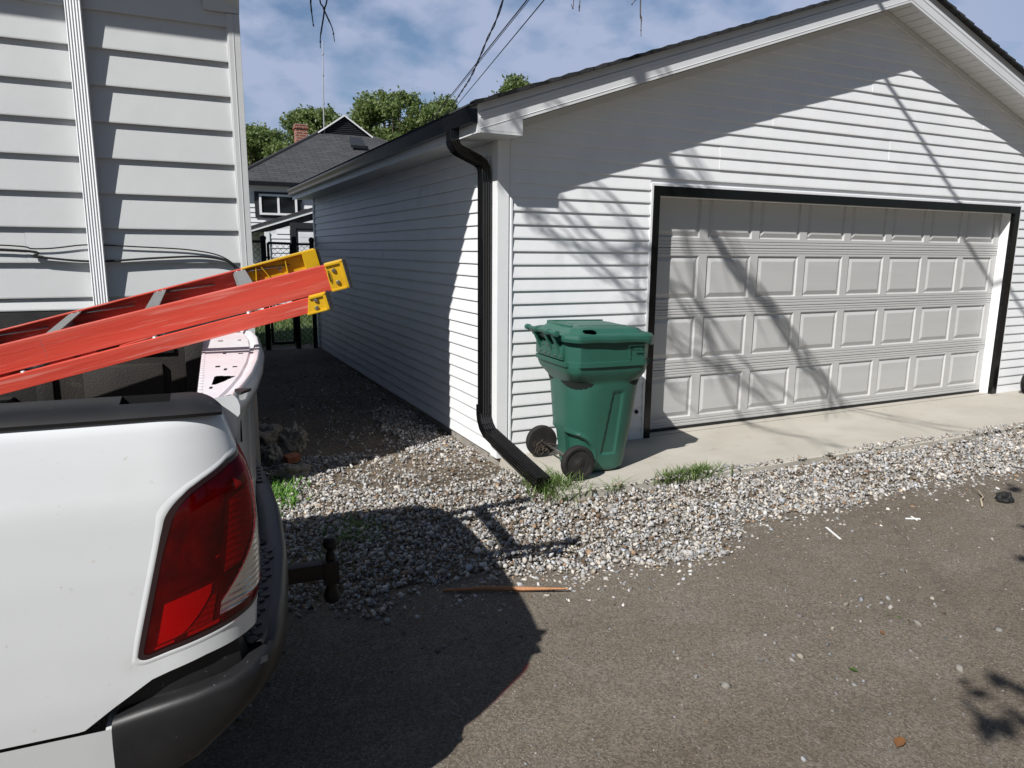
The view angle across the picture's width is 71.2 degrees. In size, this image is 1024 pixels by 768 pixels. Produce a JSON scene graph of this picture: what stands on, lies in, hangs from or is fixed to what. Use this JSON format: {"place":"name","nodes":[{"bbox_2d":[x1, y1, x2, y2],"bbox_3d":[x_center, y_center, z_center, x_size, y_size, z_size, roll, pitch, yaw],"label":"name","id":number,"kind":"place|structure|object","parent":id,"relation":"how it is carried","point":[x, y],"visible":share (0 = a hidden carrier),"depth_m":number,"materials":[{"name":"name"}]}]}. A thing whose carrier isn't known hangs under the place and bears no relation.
{"place":"outdoors","nodes":[
{"label":"outdoors","id":0,"kind":"place"},
{"bbox_2d":[254,311,317,347],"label":"lawn","id":1,"kind":"structure","parent":0,"point":[302,318],"depth_m":13.87,"materials":[{"name":"plant"}]},
{"bbox_2d":[245,120,281,165],"bbox_3d":[-12.406,-8.693,34.405,6.802,7.492,6.100,-5,12,-25],"label":"broadleaf tree","id":2,"kind":"object","parent":1,"relation":"on","point":[255,135],"visible":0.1,"depth_m":32.52,"materials":[{"name":"green plant"}]},
{"bbox_2d":[257,126,288,144],"bbox_3d":[-12.348,-9.475,37.557,5.829,7.876,5.806,-1,11,-6],"label":"broadleaf tree","id":3,"kind":"object","parent":1,"relation":"on","point":[279,135],"visible":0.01,"depth_m":37.03,"materials":[{"name":"green plant"}]},
{"bbox_2d":[259,103,342,156],"bbox_3d":[-8.891,-9.034,34.229,5.302,8.284,6.143,2,11,10],"label":"broadleaf tree","id":4,"kind":"object","parent":1,"relation":"on","point":[312,117],"visible":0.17,"depth_m":32.74,"materials":[{"name":"green plant"}]},
{"bbox_2d":[248,41,387,310],"bbox_3d":[-4.975,-6.540,22.921,8.734,7.760,10.750,-5,12,-25],"label":"bungalow","id":5,"kind":"object","parent":1,"relation":"on","point":[278,213],"visible":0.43,"depth_m":18.44,"materials":[{"name":"grey"}]},
{"bbox_2d":[259,194,297,214],"bbox_3d":[-5.915,-4.536,18.094,0.920,0.510,0.050,-5,12,-25],"label":"window","id":6,"kind":"structure","parent":5,"relation":"in","point":[269,204],"depth_m":18.07,"materials":[{"name":"clear glass"}]},
{"bbox_2d":[296,228,313,298],"bbox_3d":[-4.843,-2.774,17.669,0.878,2.079,0.042,-5,12,-25],"label":"door","id":7,"kind":"structure","parent":5,"relation":"in","point":[302,235],"depth_m":17.40,"materials":[{"name":"grey paint"}]},
{"bbox_2d":[346,85,432,140],"bbox_3d":[-5.641,-9.422,34.019,5.746,9.176,5.455,-5,12,-25],"label":"broadleaf tree","id":8,"kind":"object","parent":1,"relation":"on","point":[368,111],"visible":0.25,"depth_m":32.51,"materials":[{"name":"green plant"}]},
{"bbox_2d":[388,92,459,134],"bbox_3d":[-3.046,-9.335,34.350,5.610,8.928,5.487,-5,12,-25],"label":"broadleaf tree","id":9,"kind":"object","parent":1,"relation":"on","point":[429,114],"visible":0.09,"depth_m":33.15,"materials":[{"name":"green plant"}]},
{"bbox_2d":[488,72,530,119],"bbox_3d":[0.291,-9.759,34.554,5.239,9.742,5.347,-5,12,-25],"label":"broadleaf tree","id":10,"kind":"object","parent":1,"relation":"on","point":[511,82],"visible":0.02,"depth_m":32.16,"materials":[{"name":"green plant"}]},
{"bbox_2d":[0,453,1023,767],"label":"road","id":11,"kind":"structure","parent":0,"point":[630,707],"depth_m":2.87,"materials":[{"name":"grey asphalt"}]},
{"bbox_2d":[0,323,339,767],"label":"pickup truck","id":12,"kind":"object","parent":11,"relation":"on","point":[149,574],"visible":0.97,"depth_m":1.54,"materials":[{"name":"white paint"}]},
{"bbox_2d":[0,248,352,394],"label":"ladder","id":13,"kind":"object","parent":12,"relation":"attached to","point":[64,345],"visible":1,"depth_m":2.32,"materials":[{"name":"red plastic"}]},
{"bbox_2d":[442,586,568,591],"bbox_3d":[-0.031,0.991,3.459,0.612,0.024,0.026,0,11,-1],"label":"wood lath","id":14,"kind":"object","parent":11,"relation":"on","point":[504,588],"visible":1,"depth_m":3.45,"materials":[{"name":"brown wood"}]},
{"bbox_2d":[825,527,840,538],"bbox_3d":[1.892,0.878,4.210,0.013,0.006,0.183,0,11,-1],"label":"plastic strip","id":15,"kind":"object","parent":11,"relation":"on","point":[833,533],"visible":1,"depth_m":4.21,"materials":[{"name":"white plastic"}]},
{"bbox_2d":[894,737,905,746],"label":"fallen leaf","id":16,"kind":"object","parent":11,"relation":"on","point":[899,741],"visible":1,"depth_m":2.40,"materials":[{"name":"orange plant"}]},
{"bbox_2d":[972,488,983,506],"bbox_3d":[3.156,0.760,4.813,0.047,0.039,0.338,5,11,22],"label":"dead twig","id":17,"kind":"object","parent":11,"relation":"on","point":[981,502],"visible":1,"depth_m":4.76,"materials":[{"name":"brown wood"}]},
{"bbox_2d":[994,491,1014,503],"bbox_3d":[3.300,0.768,4.775,0.120,0.103,0.123,4,11,18],"label":"rubber lump","id":18,"kind":"object","parent":11,"relation":"on","point":[1005,497],"visible":0.93,"depth_m":4.76,"materials":[{"name":"black rubber"}]},
{"bbox_2d":[205,360,1023,767],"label":"gravel","id":19,"kind":"structure","parent":0,"point":[999,464],"depth_m":4.55,"materials":[{"name":"grey gravel"}]},
{"bbox_2d":[291,546,353,570],"bbox_3d":[-1.014,0.930,3.759,0.488,0.068,0.357,6,12,28],"label":"weed tuft","id":20,"kind":"object","parent":19,"relation":"on","point":[324,556],"visible":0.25,"depth_m":3.78,"materials":[{"name":"green plant"}]},
{"bbox_2d":[294,505,397,556],"bbox_3d":[-0.920,0.855,4.153,0.598,0.072,0.828,-5,12,-25],"label":"weed tuft","id":21,"kind":"object","parent":19,"relation":"on","point":[350,525],"visible":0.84,"depth_m":4.16,"materials":[{"name":"green plant"}]},
{"bbox_2d":[239,0,1023,138],"label":"sky","id":22,"kind":"structure","parent":0,"point":[431,46],"materials":[{"name":"blue"}]},
{"bbox_2d":[257,343,1023,610],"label":"ground","id":23,"kind":"structure","parent":0,"point":[285,356],"depth_m":5.67,"materials":[{"name":"grey gravel"}]},
{"bbox_2d":[0,0,260,464],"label":"house","id":24,"kind":"structure","parent":23,"relation":"on","point":[122,122],"depth_m":4.18,"materials":[{"name":"white wood"}]},
{"bbox_2d":[0,248,236,268],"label":"wall cable","id":25,"kind":"object","parent":24,"relation":"attached to","point":[118,260],"depth_m":4.26,"materials":[{"name":"black"}]},
{"bbox_2d":[0,244,239,268],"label":"wall cable","id":26,"kind":"object","parent":24,"relation":"attached to","point":[122,246],"depth_m":4.26,"materials":[{"name":"black"}]},
{"bbox_2d":[252,235,271,349],"bbox_3d":[-4.292,-1.357,11.122,0.988,1.897,0.105,-5,12,-25],"label":"chain link fence","id":27,"kind":"object","parent":23,"relation":"on","point":[262,245],"visible":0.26,"depth_m":11.18,"materials":[{"name":"black metal"}]},
{"bbox_2d":[259,423,282,448],"bbox_3d":[-2.150,0.456,6.168,0.327,0.227,0.352,2,11,9],"label":"concrete lump","id":28,"kind":"object","parent":23,"relation":"on","point":[268,434],"visible":0.51,"depth_m":6.11,"materials":[{"name":"grey concrete"}]},
{"bbox_2d":[261,444,283,467],"bbox_3d":[-1.863,0.573,5.562,0.187,0.211,0.175,-2,11,-15],"label":"concrete lump","id":29,"kind":"object","parent":23,"relation":"on","point":[272,455],"visible":0.84,"depth_m":5.51,"materials":[{"name":"grey concrete"}]},
{"bbox_2d":[267,474,311,516],"bbox_3d":[-1.621,0.733,4.806,0.553,0.108,0.993,-3,11,-16],"label":"weed tuft","id":30,"kind":"object","parent":23,"relation":"on","point":[286,490],"visible":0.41,"depth_m":4.82,"materials":[{"name":"green plant"}]},
{"bbox_2d":[272,463,310,483],"bbox_3d":[-1.612,0.651,5.230,0.247,0.152,0.212,1,11,0],"label":"rock","id":31,"kind":"object","parent":23,"relation":"on","point":[285,471],"visible":0.94,"depth_m":5.17,"materials":[{"name":"stone"}]},
{"bbox_2d":[283,452,299,463],"bbox_3d":[-1.712,0.577,5.557,0.108,0.072,0.091,-9,14,-42],"label":"brick piece","id":32,"kind":"object","parent":23,"relation":"on","point":[292,458],"visible":0.9,"depth_m":5.53,"materials":[{"name":"orange brick"}]},
{"bbox_2d":[277,421,307,454],"bbox_3d":[-1.811,0.489,5.839,0.309,0.340,0.272,32,0,43],"label":"concrete lump","id":33,"kind":"object","parent":23,"relation":"on","point":[292,437],"visible":0.78,"depth_m":5.75,"materials":[{"name":"grey concrete"}]},
{"bbox_2d":[291,236,317,347],"bbox_3d":[-3.353,-1.432,11.569,0.368,1.897,0.105,-5,12,-25],"label":"chain link fence","id":34,"kind":"object","parent":23,"relation":"on","point":[294,243],"visible":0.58,"depth_m":11.60,"materials":[{"name":"black metal"}]},
{"bbox_2d":[266,242,295,343],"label":"chain link gate","id":35,"kind":"structure","parent":34,"relation":"attached to","point":[293,318],"depth_m":11.43,"materials":[{"name":"black metal"}]},
{"bbox_2d":[310,0,641,47],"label":"overhanging tree","id":36,"kind":"object","parent":23,"relation":"on","point":[324,11],"visible":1,"depth_m":5.00,"materials":[{"name":"green plant"}]},
{"bbox_2d":[512,460,601,507],"bbox_3d":[0.303,0.667,4.923,0.697,0.136,0.727,0,11,-5],"label":"grass tuft","id":37,"kind":"object","parent":23,"relation":"on","point":[557,480],"visible":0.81,"depth_m":4.85,"materials":[{"name":"green plant"}]},
{"bbox_2d":[581,474,634,492],"bbox_3d":[0.656,0.686,4.919,0.460,0.086,0.272,1,11,5],"label":"grass tuft","id":38,"kind":"object","parent":23,"relation":"on","point":[611,488],"visible":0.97,"depth_m":4.90,"materials":[{"name":"green plant"}]},
{"bbox_2d":[287,0,1023,487],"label":"garage","id":39,"kind":"structure","parent":23,"relation":"on","point":[809,208],"depth_m":6.54,"materials":[{"name":"white plastic"}]},
{"bbox_2d":[650,392,987,436],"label":"garage slab","id":40,"kind":"structure","parent":39,"relation":"attached to","point":[798,415],"depth_m":7.13,"materials":[{"name":"concrete"}]},
{"bbox_2d":[650,197,1001,432],"bbox_3d":[3.325,-0.800,7.202,5.099,2.156,0.061,-5,12,-25],"label":"garage door","id":41,"kind":"structure","parent":39,"relation":"in","point":[763,310],"depth_m":7.00,"materials":[{"name":"metal"}]},
{"bbox_2d":[653,465,698,485],"bbox_3d":[1.172,0.654,5.123,0.401,0.082,0.319,-1,11,-7],"label":"grass tuft","id":42,"kind":"object","parent":23,"relation":"on","point":[673,474],"visible":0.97,"depth_m":5.12,"materials":[{"name":"green plant"}]},
{"bbox_2d":[665,460,740,481],"bbox_3d":[1.368,0.628,5.240,0.667,0.094,0.303,-5,12,-25],"label":"grass tuft","id":43,"kind":"object","parent":23,"relation":"on","point":[699,468],"visible":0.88,"depth_m":5.23,"materials":[{"name":"green plant"}]},
{"bbox_3d":[3.887,-4.115,-4.848,2.100,13.300,0.340,-5,12,-25],"label":"utility pole","id":44,"kind":"object","parent":23,"relation":"on","visible":0},
{"bbox_2d":[444,0,503,114],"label":"overhead wire","id":45,"kind":"object","parent":44,"relation":"attached to","point":[494,24],"visible":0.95,"depth_m":11.68,"materials":[{"name":"black"}]},
{"bbox_2d":[430,0,526,121],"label":"overhead wire","id":46,"kind":"object","parent":44,"relation":"attached to","point":[482,55],"visible":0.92,"depth_m":12.55,"materials":[{"name":"black"}]},
{"bbox_2d":[432,0,528,120],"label":"overhead wire","id":47,"kind":"object","parent":44,"relation":"attached to","point":[486,53],"visible":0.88,"depth_m":12.44,"materials":[{"name":"black"}]},
{"bbox_2d":[451,0,543,111],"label":"overhead wire","id":48,"kind":"object","parent":44,"relation":"attached to","point":[502,50],"visible":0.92,"depth_m":12.65,"materials":[{"name":"black"}]},
{"bbox_2d":[499,390,1023,501],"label":"driveway","id":49,"kind":"structure","parent":0,"point":[816,438],"depth_m":6.20,"materials":[{"name":"concrete"}]},
{"bbox_2d":[524,319,654,480],"bbox_3d":[0.555,0.080,5.310,0.798,1.081,0.736,-4,11,-21],"label":"wheelie bin","id":50,"kind":"object","parent":49,"relation":"on","point":[595,369],"visible":1,"depth_m":5.07,"materials":[{"name":"green plastic"}]},
{"bbox_2d":[1020,374,1023,392],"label":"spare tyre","id":51,"kind":"object","parent":49,"relation":"on","point":[1022,385],"visible":1,"depth_m":8.27,"materials":[{"name":"rubber"}]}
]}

